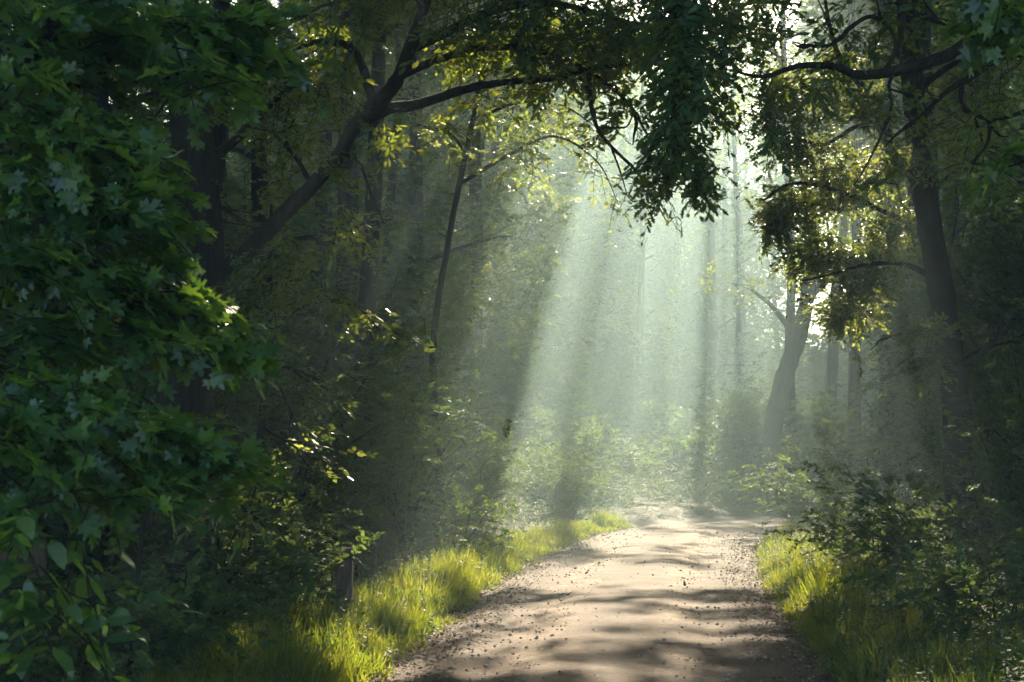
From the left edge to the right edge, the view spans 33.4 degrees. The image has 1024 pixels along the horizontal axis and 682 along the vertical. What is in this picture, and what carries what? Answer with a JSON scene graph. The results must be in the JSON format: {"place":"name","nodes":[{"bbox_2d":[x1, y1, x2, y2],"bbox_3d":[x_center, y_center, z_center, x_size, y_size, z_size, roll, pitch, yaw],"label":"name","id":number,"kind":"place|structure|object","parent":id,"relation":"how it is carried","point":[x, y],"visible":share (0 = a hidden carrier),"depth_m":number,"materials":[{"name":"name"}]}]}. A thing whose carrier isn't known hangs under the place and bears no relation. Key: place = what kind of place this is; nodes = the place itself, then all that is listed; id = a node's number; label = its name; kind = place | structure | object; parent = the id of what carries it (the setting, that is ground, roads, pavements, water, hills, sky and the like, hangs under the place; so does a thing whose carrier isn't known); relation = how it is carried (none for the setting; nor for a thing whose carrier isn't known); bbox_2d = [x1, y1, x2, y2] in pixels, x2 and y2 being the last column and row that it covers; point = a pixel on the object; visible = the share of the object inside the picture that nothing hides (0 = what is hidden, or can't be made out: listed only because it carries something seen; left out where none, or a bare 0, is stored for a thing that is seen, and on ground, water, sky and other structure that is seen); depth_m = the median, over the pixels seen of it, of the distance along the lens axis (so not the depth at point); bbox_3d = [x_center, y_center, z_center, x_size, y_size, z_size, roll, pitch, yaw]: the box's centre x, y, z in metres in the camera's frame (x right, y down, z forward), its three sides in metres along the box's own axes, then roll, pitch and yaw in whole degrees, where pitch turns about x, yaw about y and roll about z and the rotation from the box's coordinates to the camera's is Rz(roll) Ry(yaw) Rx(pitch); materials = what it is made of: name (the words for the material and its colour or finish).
{"place":"outdoors","nodes":[
{"label":"outdoors","id":0,"kind":"place"},
{"bbox_2d":[0,459,1023,681],"bbox_3d":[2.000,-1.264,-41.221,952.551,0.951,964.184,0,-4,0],"label":"ground","id":1,"kind":"structure","parent":0,"point":[671,518],"depth_m":36.35,"materials":[{"name":"soil"}]},
{"bbox_2d":[0,478,203,681],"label":"sapling","id":2,"kind":"object","parent":1,"relation":"on","point":[23,597],"visible":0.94,"depth_m":6.05,"materials":[{"name":"green plant"}]},
{"bbox_2d":[0,523,283,681],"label":"shrub","id":3,"kind":"object","parent":1,"relation":"on","point":[45,661],"visible":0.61,"depth_m":10.26,"materials":[{"name":"green plant"}]},
{"bbox_2d":[7,551,295,681],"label":"shrub","id":4,"kind":"object","parent":1,"relation":"on","point":[212,582],"visible":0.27,"depth_m":11.37,"materials":[{"name":"green plant"}]},
{"bbox_2d":[0,54,311,551],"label":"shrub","id":5,"kind":"object","parent":1,"relation":"on","point":[139,111],"visible":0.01,"depth_m":19.66,"materials":[{"name":"green plant"}]},
{"bbox_2d":[0,169,325,596],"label":"shrub","id":6,"kind":"object","parent":1,"relation":"on","point":[64,577],"visible":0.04,"depth_m":17.02,"materials":[{"name":"green plant"}]},
{"bbox_2d":[0,0,342,577],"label":"maple tree","id":7,"kind":"object","parent":1,"relation":"on","point":[59,426],"visible":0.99,"depth_m":6.86,"materials":[{"name":"green plant"}]},
{"bbox_2d":[6,295,341,561],"bbox_3d":[-4.174,1.204,21.000,4.573,3.471,4.554,-3,-4,37],"label":"shrub","id":8,"kind":"object","parent":1,"relation":"on","point":[222,410],"visible":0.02,"depth_m":20.89,"materials":[{"name":"green plant"}]},
{"bbox_2d":[0,118,354,605],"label":"shrub","id":9,"kind":"object","parent":1,"relation":"on","point":[111,557],"visible":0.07,"depth_m":15.98,"materials":[{"name":"green plant"}]},
{"bbox_2d":[1,3,383,393],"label":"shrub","id":10,"kind":"object","parent":1,"relation":"on","point":[239,234],"visible":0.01,"depth_m":24.60,"materials":[{"name":"green plant"}]},
{"bbox_2d":[60,494,336,634],"bbox_3d":[-2.415,1.713,13.502,2.007,1.416,2.255,3,-5,-40],"label":"shrub","id":11,"kind":"object","parent":1,"relation":"on","point":[254,572],"visible":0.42,"depth_m":13.38,"materials":[{"name":"green plant"}]},
{"bbox_2d":[127,471,275,680],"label":"sapling","id":12,"kind":"object","parent":1,"relation":"on","point":[247,518],"visible":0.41,"depth_m":9.99,"materials":[{"name":"green plant"}]},
{"bbox_2d":[2,0,404,574],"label":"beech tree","id":13,"kind":"object","parent":1,"relation":"on","point":[101,100],"visible":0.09,"depth_m":19.06,"materials":[{"name":"green plant"}]},
{"bbox_2d":[27,57,396,367],"bbox_3d":[-9.092,-1.321,33.795,12.446,9.480,11.037,-2,-4,26],"label":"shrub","id":14,"kind":"object","parent":1,"relation":"on","point":[235,180],"depth_m":33.75,"materials":[{"name":"green plant"}]},
{"bbox_2d":[57,411,379,596],"bbox_3d":[-2.633,1.601,15.541,2.906,1.969,2.723,0,-4,0],"label":"shrub","id":15,"kind":"object","parent":1,"relation":"on","point":[267,493],"visible":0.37,"depth_m":15.40,"materials":[{"name":"green plant"}]},
{"bbox_2d":[119,0,440,425],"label":"beech tree","id":16,"kind":"object","parent":1,"relation":"on","point":[257,181],"visible":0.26,"depth_m":25.32,"materials":[{"name":"green plant"}]},
{"bbox_2d":[210,517,385,627],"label":"shrub","id":17,"kind":"object","parent":1,"relation":"on","point":[292,573],"visible":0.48,"depth_m":14.46,"materials":[{"name":"green plant"}]},
{"bbox_2d":[17,503,582,681],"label":"weeds","id":18,"kind":"object","parent":1,"relation":"on","point":[249,672],"visible":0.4,"depth_m":16.73,"materials":[{"name":"green plant"}]},
{"bbox_2d":[128,0,474,518],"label":"oak tree","id":19,"kind":"object","parent":1,"relation":"on","point":[344,197],"visible":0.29,"depth_m":31.69,"materials":[{"name":"green plant"}]},
{"bbox_2d":[115,302,512,566],"bbox_3d":[-2.598,1.110,20.806,5.221,3.351,4.494,0,-4,0],"label":"shrub","id":20,"kind":"object","parent":1,"relation":"on","point":[352,427],"visible":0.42,"depth_m":20.56,"materials":[{"name":"green plant"}]},
{"bbox_2d":[210,204,434,602],"bbox_3d":[-2.164,0.636,16.847,2.780,4.037,1.496,0,-4,0],"label":"young beech","id":21,"kind":"object","parent":1,"relation":"on","point":[398,335],"visible":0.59,"depth_m":17.04,"materials":[{"name":"green plant"}]},
{"bbox_2d":[239,346,423,550],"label":"shrub","id":22,"kind":"object","parent":1,"relation":"on","point":[332,397],"visible":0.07,"depth_m":22.50,"materials":[{"name":"green plant"}]},
{"bbox_2d":[212,286,489,549],"bbox_3d":[-2.664,1.237,24.131,4.744,3.791,4.607,0,-4,0],"label":"shrub","id":23,"kind":"object","parent":1,"relation":"on","point":[358,458],"visible":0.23,"depth_m":23.91,"materials":[{"name":"green plant"}]},
{"bbox_2d":[74,503,633,681],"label":"grass","id":24,"kind":"structure","parent":1,"relation":"on","point":[348,665],"depth_m":14.66,"materials":[{"name":"green plant"}]},
{"bbox_2d":[227,172,509,406],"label":"shrub","id":25,"kind":"object","parent":1,"relation":"on","point":[430,249],"visible":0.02,"depth_m":43.10,"materials":[{"name":"green plant"}]},
{"bbox_2d":[226,122,521,381],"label":"shrub","id":26,"kind":"object","parent":1,"relation":"on","point":[513,293],"visible":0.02,"depth_m":40.51,"materials":[{"name":"green plant"}]},
{"bbox_2d":[167,72,592,512],"bbox_3d":[-3.703,-0.434,30.819,9.458,7.665,9.939,-2,-4,34],"label":"shrub","id":27,"kind":"object","parent":1,"relation":"on","point":[385,289],"visible":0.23,"depth_m":30.68,"materials":[{"name":"green plant"}]},
{"bbox_2d":[342,0,476,536],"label":"oak tree","id":28,"kind":"object","parent":1,"relation":"on","point":[367,296],"visible":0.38,"depth_m":28.51,"materials":[{"name":"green plant"}]},
{"bbox_2d":[277,0,555,370],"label":"oak tree","id":29,"kind":"object","parent":1,"relation":"on","point":[400,33],"visible":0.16,"depth_m":33.04,"materials":[{"name":"green plant"}]},
{"bbox_2d":[306,372,527,552],"bbox_3d":[-1.591,1.934,26.253,3.682,2.868,4.399,0,-4,0],"label":"shrub","id":30,"kind":"object","parent":1,"relation":"on","point":[426,495],"visible":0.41,"depth_m":25.87,"materials":[{"name":"green plant"}]},
{"bbox_2d":[294,24,566,332],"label":"oak tree","id":31,"kind":"object","parent":1,"relation":"on","point":[399,193],"visible":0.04,"depth_m":58.57,"materials":[{"name":"green plant"}]},
{"bbox_2d":[346,333,515,520],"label":"shrub","id":32,"kind":"object","parent":1,"relation":"on","point":[476,432],"visible":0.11,"depth_m":32.34,"materials":[{"name":"green plant"}]},
{"bbox_2d":[308,11,555,445],"bbox_3d":[-1.753,-5.715,38.554,5.714,19.120,6.596,2,-4,-33],"label":"oak tree","id":33,"kind":"object","parent":1,"relation":"on","point":[418,198],"visible":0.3,"depth_m":38.11,"materials":[{"name":"green plant"}]},
{"bbox_2d":[245,153,623,456],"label":"shrub","id":34,"kind":"object","parent":1,"relation":"on","point":[504,328],"visible":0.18,"depth_m":44.67,"materials":[{"name":"green plant"}]},
{"bbox_2d":[305,0,565,371],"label":"oak tree","id":35,"kind":"object","parent":1,"relation":"on","point":[327,136],"visible":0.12,"depth_m":35.95,"materials":[{"name":"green plant"}]},
{"bbox_2d":[306,21,570,346],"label":"oak tree","id":36,"kind":"object","parent":1,"relation":"on","point":[510,204],"visible":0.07,"depth_m":55.68,"materials":[{"name":"green plant"}]},
{"bbox_2d":[231,0,659,260],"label":"oak tree","id":37,"kind":"object","parent":1,"relation":"on","point":[550,121],"visible":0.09,"depth_m":50.03,"materials":[{"name":"green plant"}]},
{"bbox_2d":[337,56,558,436],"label":"beech tree","id":38,"kind":"object","parent":1,"relation":"on","point":[478,164],"visible":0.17,"depth_m":46.23,"materials":[{"name":"green plant"}]},
{"bbox_2d":[378,439,528,530],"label":"shrub","id":39,"kind":"object","parent":1,"relation":"on","point":[495,472],"visible":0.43,"depth_m":30.21,"materials":[{"name":"green plant"}]},
{"bbox_2d":[386,474,526,562],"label":"shrub","id":40,"kind":"object","parent":1,"relation":"on","point":[469,513],"visible":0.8,"depth_m":23.89,"materials":[{"name":"green plant"}]},
{"bbox_2d":[142,0,775,630],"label":"oak tree","id":41,"kind":"object","parent":1,"relation":"on","point":[580,42],"visible":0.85,"depth_m":14.02,"materials":[{"name":"green plant"}]},
{"bbox_2d":[408,327,536,512],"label":"shrub","id":42,"kind":"object","parent":1,"relation":"on","point":[500,423],"visible":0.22,"depth_m":37.65,"materials":[{"name":"green plant"}]},
{"bbox_2d":[361,53,603,355],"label":"oak tree","id":43,"kind":"object","parent":1,"relation":"on","point":[562,307],"visible":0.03,"depth_m":67.02,"materials":[{"name":"green plant"}]},
{"bbox_2d":[0,471,1022,681],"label":"undergrowth","id":44,"kind":"object","parent":1,"relation":"on","point":[87,665],"visible":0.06,"depth_m":21.07,"materials":[{"name":"green plant"}]},
{"bbox_2d":[401,48,627,358],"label":"oak tree","id":45,"kind":"object","parent":1,"relation":"on","point":[493,156],"visible":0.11,"depth_m":60.27,"materials":[{"name":"green plant"}]},
{"bbox_2d":[396,15,635,541],"bbox_3d":[0.021,-1.490,27.496,3.822,9.622,2.076,0,-4,0],"label":"young beech","id":46,"kind":"object","parent":1,"relation":"on","point":[463,159],"visible":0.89,"depth_m":27.24,"materials":[{"name":"green plant"}]},
{"bbox_2d":[285,0,769,421],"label":"oak tree","id":47,"kind":"object","parent":1,"relation":"on","point":[392,186],"visible":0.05,"depth_m":40.15,"materials":[{"name":"green plant"}]},
{"bbox_2d":[483,426,608,511],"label":"shrub","id":48,"kind":"object","parent":1,"relation":"on","point":[574,451],"visible":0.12,"depth_m":39.54,"materials":[{"name":"green plant"}]},
{"bbox_2d":[484,377,610,477],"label":"shrub","id":49,"kind":"object","parent":1,"relation":"on","point":[548,422],"visible":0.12,"depth_m":47.94,"materials":[{"name":"green plant"}]},
{"bbox_2d":[488,454,611,518],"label":"shrub","id":50,"kind":"object","parent":1,"relation":"on","point":[561,482],"visible":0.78,"depth_m":36.17,"materials":[{"name":"green plant"}]},
{"bbox_2d":[492,445,620,514],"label":"shrub","id":51,"kind":"object","parent":1,"relation":"on","point":[558,458],"visible":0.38,"depth_m":37.69,"materials":[{"name":"green plant"}]},
{"bbox_2d":[484,88,681,352],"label":"oak tree","id":52,"kind":"object","parent":1,"relation":"on","point":[574,163],"visible":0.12,"depth_m":74.24,"materials":[{"name":"green plant"}]},
{"bbox_2d":[500,411,666,501],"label":"shrub","id":53,"kind":"object","parent":1,"relation":"on","point":[614,449],"visible":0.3,"depth_m":44.77,"materials":[{"name":"green plant"}]},
{"bbox_2d":[500,330,672,457],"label":"shrub","id":54,"kind":"object","parent":1,"relation":"on","point":[554,388],"visible":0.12,"depth_m":52.49,"materials":[{"name":"green plant"}]},
{"bbox_2d":[506,0,698,344],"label":"oak tree","id":55,"kind":"object","parent":1,"relation":"on","point":[598,252],"visible":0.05,"depth_m":79.22,"materials":[{"name":"green plant"}]},
{"bbox_2d":[564,370,641,486],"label":"shrub","id":56,"kind":"object","parent":1,"relation":"on","point":[612,394],"visible":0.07,"depth_m":53.38,"materials":[{"name":"green plant"}]},
{"bbox_2d":[509,113,715,373],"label":"oak tree","id":57,"kind":"object","parent":1,"relation":"on","point":[665,250],"visible":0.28,"depth_m":76.04,"materials":[{"name":"green plant"}]},
{"bbox_2d":[574,359,660,455],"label":"shrub","id":58,"kind":"object","parent":1,"relation":"on","point":[612,380],"visible":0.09,"depth_m":57.14,"materials":[{"name":"green plant"}]},
{"bbox_2d":[353,525,890,681],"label":"leaf litter","id":59,"kind":"object","parent":1,"relation":"on","point":[766,593],"visible":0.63,"depth_m":16.34,"materials":[{"name":"brown plant"}]},
{"bbox_2d":[242,436,1019,536],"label":"undergrowth","id":60,"kind":"object","parent":1,"relation":"on","point":[622,516],"visible":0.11,"depth_m":38.24,"materials":[{"name":"green plant"}]},
{"bbox_2d":[561,0,726,412],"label":"oak tree","id":61,"kind":"object","parent":1,"relation":"on","point":[641,315],"visible":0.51,"depth_m":63.32,"materials":[{"name":"green plant"}]},
{"bbox_2d":[556,293,744,425],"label":"shrub","id":62,"kind":"object","parent":1,"relation":"on","point":[680,390],"visible":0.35,"depth_m":63.19,"materials":[{"name":"green plant"}]},
{"bbox_2d":[618,385,698,451],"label":"shrub","id":63,"kind":"object","parent":1,"relation":"on","point":[659,414],"visible":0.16,"depth_m":57.17,"materials":[{"name":"green plant"}]},
{"bbox_2d":[553,142,781,389],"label":"oak tree","id":64,"kind":"object","parent":1,"relation":"on","point":[677,299],"visible":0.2,"depth_m":78.22,"materials":[{"name":"green plant"}]},
{"bbox_2d":[629,419,728,494],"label":"shrub","id":65,"kind":"object","parent":1,"relation":"on","point":[677,445],"visible":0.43,"depth_m":48.74,"materials":[{"name":"green plant"}]},
{"bbox_2d":[622,1,804,411],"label":"oak tree","id":66,"kind":"object","parent":1,"relation":"on","point":[714,328],"visible":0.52,"depth_m":74.31,"materials":[{"name":"green plant"}]},
{"bbox_2d":[634,132,828,360],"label":"oak tree","id":67,"kind":"object","parent":1,"relation":"on","point":[723,239],"visible":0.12,"depth_m":83.58,"materials":[{"name":"green plant"}]},
{"bbox_2d":[657,375,833,500],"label":"shrub","id":68,"kind":"object","parent":1,"relation":"on","point":[751,419],"visible":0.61,"depth_m":45.62,"materials":[{"name":"green plant"}]},
{"bbox_2d":[664,0,835,400],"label":"oak tree","id":69,"kind":"object","parent":1,"relation":"on","point":[740,319],"visible":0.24,"depth_m":78.13,"materials":[{"name":"green plant"}]},
{"bbox_2d":[654,0,868,500],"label":"oak tree","id":70,"kind":"object","parent":1,"relation":"on","point":[790,313],"visible":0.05,"depth_m":46.97,"materials":[{"name":"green plant"}]},
{"bbox_2d":[687,382,869,499],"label":"shrub","id":71,"kind":"object","parent":1,"relation":"on","point":[823,404],"visible":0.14,"depth_m":46.89,"materials":[{"name":"green plant"}]},
{"bbox_2d":[594,0,1023,237],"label":"oak tree","id":72,"kind":"object","parent":1,"relation":"on","point":[679,42],"visible":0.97,"depth_m":10.96,"materials":[{"name":"green plant"}]},
{"bbox_2d":[602,463,1023,681],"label":"undergrowth","id":73,"kind":"object","parent":1,"relation":"on","point":[701,489],"visible":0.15,"depth_m":33.92,"materials":[{"name":"green plant"}]},
{"bbox_2d":[710,0,919,483],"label":"oak tree","id":74,"kind":"object","parent":1,"relation":"on","point":[853,374],"visible":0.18,"depth_m":37.17,"materials":[{"name":"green plant"}]},
{"bbox_2d":[722,445,929,533],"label":"shrub","id":75,"kind":"object","parent":1,"relation":"on","point":[785,491],"visible":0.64,"depth_m":29.69,"materials":[{"name":"green plant"}]},
{"bbox_2d":[700,40,967,504],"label":"oak tree","id":76,"kind":"object","parent":1,"relation":"on","point":[776,407],"visible":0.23,"depth_m":44.85,"materials":[{"name":"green plant"}]},
{"bbox_2d":[762,389,924,517],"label":"shrub","id":77,"kind":"object","parent":1,"relation":"on","point":[844,452],"visible":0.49,"depth_m":32.52,"materials":[{"name":"green plant"}]},
{"bbox_2d":[766,292,925,461],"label":"shrub","id":78,"kind":"object","parent":1,"relation":"on","point":[814,376],"visible":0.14,"depth_m":62.64,"materials":[{"name":"green plant"}]},
{"bbox_2d":[730,0,980,511],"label":"oak tree","id":79,"kind":"object","parent":1,"relation":"on","point":[814,3],"visible":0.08,"depth_m":39.60,"materials":[{"name":"green plant"}]},
{"bbox_2d":[706,0,1023,477],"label":"oak tree","id":80,"kind":"object","parent":1,"relation":"on","point":[832,365],"visible":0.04,"depth_m":51.75,"materials":[{"name":"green plant"}]},
{"bbox_2d":[713,2,1023,381],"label":"oak tree","id":81,"kind":"object","parent":1,"relation":"on","point":[750,136],"visible":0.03,"depth_m":58.48,"materials":[{"name":"green plant"}]},
{"bbox_2d":[733,0,1023,560],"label":"beech tree","id":82,"kind":"object","parent":1,"relation":"on","point":[944,330],"visible":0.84,"depth_m":24.16,"materials":[{"name":"green plant"}]},
{"bbox_2d":[763,487,995,571],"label":"shrub","id":83,"kind":"object","parent":1,"relation":"on","point":[820,539],"visible":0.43,"depth_m":20.28,"materials":[{"name":"green plant"}]},
{"bbox_2d":[740,0,1023,393],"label":"oak tree","id":84,"kind":"object","parent":1,"relation":"on","point":[935,5],"visible":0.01,"depth_m":44.44,"materials":[{"name":"green plant"}]},
{"bbox_2d":[751,505,1023,681],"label":"grass","id":85,"kind":"structure","parent":1,"relation":"on","point":[938,649],"depth_m":13.96,"materials":[{"name":"green plant"}]},
{"bbox_2d":[787,445,1023,588],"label":"shrub","id":86,"kind":"object","parent":1,"relation":"on","point":[950,525],"visible":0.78,"depth_m":18.81,"materials":[{"name":"green plant"}]},
{"bbox_2d":[826,99,1023,525],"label":"shrub","id":87,"kind":"object","parent":1,"relation":"on","point":[903,406],"visible":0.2,"depth_m":30.37,"materials":[{"name":"green plant"}]},
{"bbox_2d":[838,493,1023,642],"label":"shrub","id":88,"kind":"object","parent":1,"relation":"on","point":[969,579],"visible":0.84,"depth_m":13.30,"materials":[{"name":"green plant"}]},
{"bbox_2d":[838,299,1023,532],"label":"shrub","id":89,"kind":"object","parent":1,"relation":"on","point":[928,416],"visible":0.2,"depth_m":29.00,"materials":[{"name":"green plant"}]},
{"bbox_2d":[919,0,943,530],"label":"oak tree","id":90,"kind":"object","parent":1,"relation":"on","point":[926,43],"visible":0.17,"depth_m":30.80,"materials":[{"name":"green plant"}]},
{"bbox_2d":[840,0,1023,516],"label":"beech tree","id":91,"kind":"object","parent":1,"relation":"on","point":[891,396],"visible":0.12,"depth_m":34.39,"materials":[{"name":"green plant"}]},
{"bbox_2d":[876,130,1023,407],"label":"shrub","id":92,"kind":"object","parent":1,"relation":"on","point":[969,264],"visible":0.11,"depth_m":31.26,"materials":[{"name":"green plant"}]},
{"bbox_2d":[878,302,1023,536],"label":"shrub","id":93,"kind":"object","parent":1,"relation":"on","point":[999,475],"visible":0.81,"depth_m":19.31,"materials":[{"name":"green plant"}]},
{"bbox_2d":[878,308,1023,524],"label":"shrub","id":94,"kind":"object","parent":1,"relation":"on","point":[981,373],"visible":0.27,"depth_m":26.03,"materials":[{"name":"green plant"}]},
{"bbox_2d":[883,314,1023,556],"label":"shrub","id":95,"kind":"object","parent":1,"relation":"on","point":[982,413],"visible":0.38,"depth_m":22.80,"materials":[{"name":"green plant"}]},
{"bbox_2d":[897,156,1023,523],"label":"shrub","id":96,"kind":"object","parent":1,"relation":"on","point":[1015,277],"visible":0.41,"depth_m":27.59,"materials":[{"name":"green plant"}]},
{"bbox_2d":[907,344,1023,570],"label":"shrub","id":97,"kind":"object","parent":1,"relation":"on","point":[1002,399],"visible":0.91,"depth_m":16.67,"materials":[{"name":"green plant"}]},
{"bbox_2d":[935,0,1023,207],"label":"maple tree","id":98,"kind":"object","parent":1,"relation":"on","point":[988,21],"visible":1,"depth_m":7.08,"materials":[{"name":"green plant"}]},
{"bbox_2d":[382,515,832,681],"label":"path","id":99,"kind":"structure","parent":0,"point":[617,660],"depth_m":16.18,"materials":[{"name":"brown soil"}]},
{"bbox_2d":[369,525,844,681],"bbox_3d":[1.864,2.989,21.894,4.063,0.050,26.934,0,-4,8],"label":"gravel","id":100,"kind":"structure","parent":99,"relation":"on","point":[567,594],"depth_m":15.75,"materials":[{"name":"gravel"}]},
{"bbox_2d":[536,60,734,347],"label":"oak tree","id":101,"kind":"object","parent":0,"point":[635,143],"visible":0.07,"depth_m":82.91,"materials":[{"name":"green plant"}]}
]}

